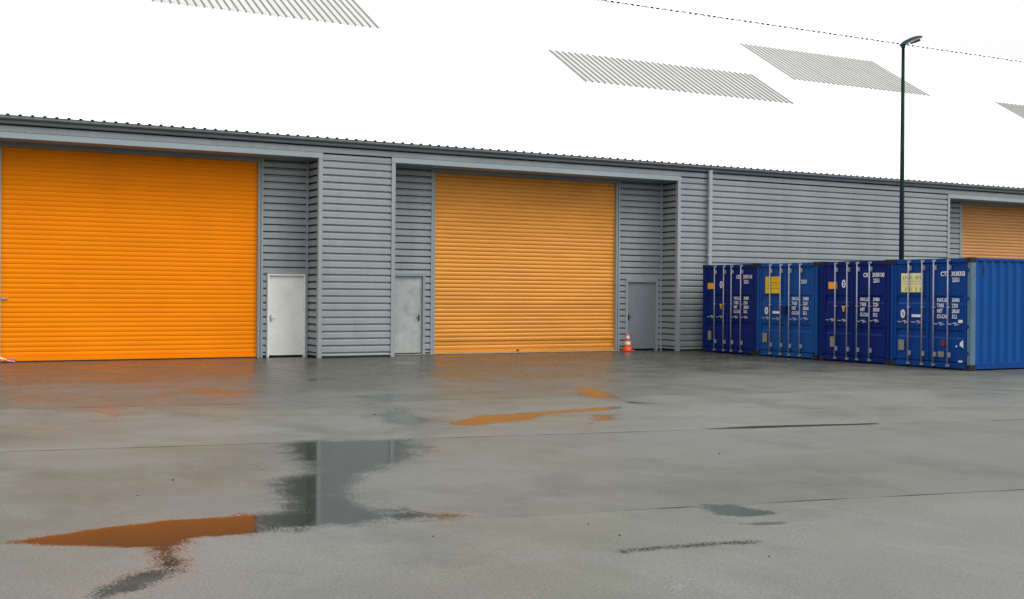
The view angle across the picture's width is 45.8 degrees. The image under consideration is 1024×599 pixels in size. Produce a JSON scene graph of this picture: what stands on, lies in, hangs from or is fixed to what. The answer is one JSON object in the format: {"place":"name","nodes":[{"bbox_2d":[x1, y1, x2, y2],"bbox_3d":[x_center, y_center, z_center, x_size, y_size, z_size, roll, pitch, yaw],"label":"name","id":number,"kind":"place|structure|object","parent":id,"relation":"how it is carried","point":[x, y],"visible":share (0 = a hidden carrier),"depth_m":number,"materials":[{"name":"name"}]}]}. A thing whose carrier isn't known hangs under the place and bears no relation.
{"place":"outdoors","nodes":[
{"label":"outdoors","id":0,"kind":"place"},
{"bbox_2d":[0,0,1023,361],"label":"warehouse","id":1,"kind":"structure","parent":0,"point":[276,178],"depth_m":35.16,"materials":[{"name":"grey metal"}]},
{"bbox_2d":[267,274,305,356],"bbox_3d":[-5.906,0.419,31.638,1.015,2.165,0.167,0,0,-29],"label":"personnel door","id":2,"kind":"structure","parent":1,"relation":"in","point":[286,292],"depth_m":31.64,"materials":[{"name":"white paint"}]},
{"bbox_2d":[394,274,423,353],"bbox_3d":[-2.934,0.417,33.272,1.080,2.200,0.167,0,0,-29],"label":"personnel door","id":3,"kind":"structure","parent":1,"relation":"in","point":[409,289],"depth_m":33.32,"materials":[{"name":"grey paint"}]},
{"bbox_2d":[627,281,656,349],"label":"personnel door","id":4,"kind":"structure","parent":1,"relation":"in","point":[641,295],"depth_m":37.07,"materials":[{"name":"grey paint"}]},
{"bbox_2d":[0,350,1023,598],"bbox_3d":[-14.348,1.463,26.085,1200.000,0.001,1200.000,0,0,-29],"label":"ground","id":5,"kind":"structure","parent":0,"point":[554,474],"depth_m":11.00,"materials":[{"name":"concrete"}]},
{"bbox_2d":[621,333,634,350],"bbox_3d":[3.482,1.278,36.456,0.320,0.545,0.320,0,0,-29],"label":"traffic cone","id":6,"kind":"object","parent":5,"relation":"on","point":[627,346],"visible":1,"depth_m":36.38,"materials":[{"name":"orange plastic"}]},
{"bbox_2d":[702,263,756,354],"bbox_3d":[8.933,0.281,36.762,6.146,2.591,2.449,0,0,-29],"label":"shipping container","id":7,"kind":"object","parent":5,"relation":"on","point":[729,307],"visible":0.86,"depth_m":35.26,"materials":[{"name":"blue metal"}]},
{"bbox_2d":[703,266,728,350],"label":"door","id":8,"kind":"structure","parent":7,"relation":"in","point":[716,318],"depth_m":35.80,"materials":[{"name":"blue paint"}]},
{"bbox_2d":[729,265,754,351],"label":"door","id":9,"kind":"structure","parent":7,"relation":"in","point":[741,281],"depth_m":34.80,"materials":[{"name":"blue paint"}]},
{"bbox_2d":[756,262,819,359],"bbox_3d":[10.098,0.298,34.573,6.172,2.591,2.449,0,0,-29],"label":"shipping container","id":10,"kind":"object","parent":5,"relation":"on","point":[788,311],"visible":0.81,"depth_m":33.02,"materials":[{"name":"blue metal"}]},
{"bbox_2d":[757,264,787,354],"bbox_3d":[7.214,0.274,33.601,0.180,2.495,1.254,0,0,-29],"label":"door","id":11,"kind":"structure","parent":10,"relation":"in","point":[773,308],"depth_m":33.61,"materials":[{"name":"blue paint"}]},
{"bbox_2d":[786,264,815,355],"bbox_3d":[7.769,0.282,32.617,0.154,2.495,1.162,0,0,-29],"label":"door","id":12,"kind":"structure","parent":10,"relation":"in","point":[800,283],"depth_m":32.62,"materials":[{"name":"blue paint"}]},
{"bbox_2d":[819,260,890,364],"bbox_3d":[11.332,0.316,32.376,6.146,2.591,2.449,0,0,-29],"label":"shipping container","id":13,"kind":"object","parent":5,"relation":"on","point":[855,296],"visible":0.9,"depth_m":30.87,"materials":[{"name":"blue metal"}]},
{"bbox_2d":[821,262,853,359],"bbox_3d":[8.423,0.291,31.449,0.154,2.495,1.152,0,0,-29],"label":"door","id":14,"kind":"structure","parent":13,"relation":"in","point":[838,281],"depth_m":31.42,"materials":[{"name":"blue paint"}]},
{"bbox_2d":[853,262,887,360],"bbox_3d":[8.992,0.299,30.414,0.154,2.495,1.162,0,0,-29],"label":"door","id":15,"kind":"structure","parent":13,"relation":"in","point":[869,339],"depth_m":30.40,"materials":[{"name":"blue paint"}]},
{"bbox_2d":[899,35,922,259],"bbox_3d":[12.684,-3.387,38.651,0.706,9.991,0.380,1,0,31],"label":"street lamp","id":16,"kind":"object","parent":5,"relation":"on","point":[913,40],"visible":0.74,"depth_m":38.71,"materials":[{"name":"black metal"}]},
{"bbox_2d":[890,257,1023,370],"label":"shipping container","id":17,"kind":"object","parent":5,"relation":"on","point":[966,313],"visible":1,"depth_m":28.37,"materials":[{"name":"blue metal"}]},
{"bbox_2d":[892,260,929,364],"bbox_3d":[9.609,0.308,29.271,0.154,2.495,1.152,0,0,-29],"label":"door","id":18,"kind":"structure","parent":17,"relation":"in","point":[911,297],"depth_m":29.23,"materials":[{"name":"blue paint"}]},
{"bbox_2d":[929,259,969,366],"bbox_3d":[10.178,0.316,28.236,0.154,2.495,1.162,0,0,-29],"label":"door","id":19,"kind":"structure","parent":17,"relation":"in","point":[948,326],"depth_m":28.23,"materials":[{"name":"blue paint"}]},
{"bbox_2d":[623,0,1023,59],"label":"sky","id":20,"kind":"structure","parent":0,"point":[990,27],"materials":[{"name":"white"}]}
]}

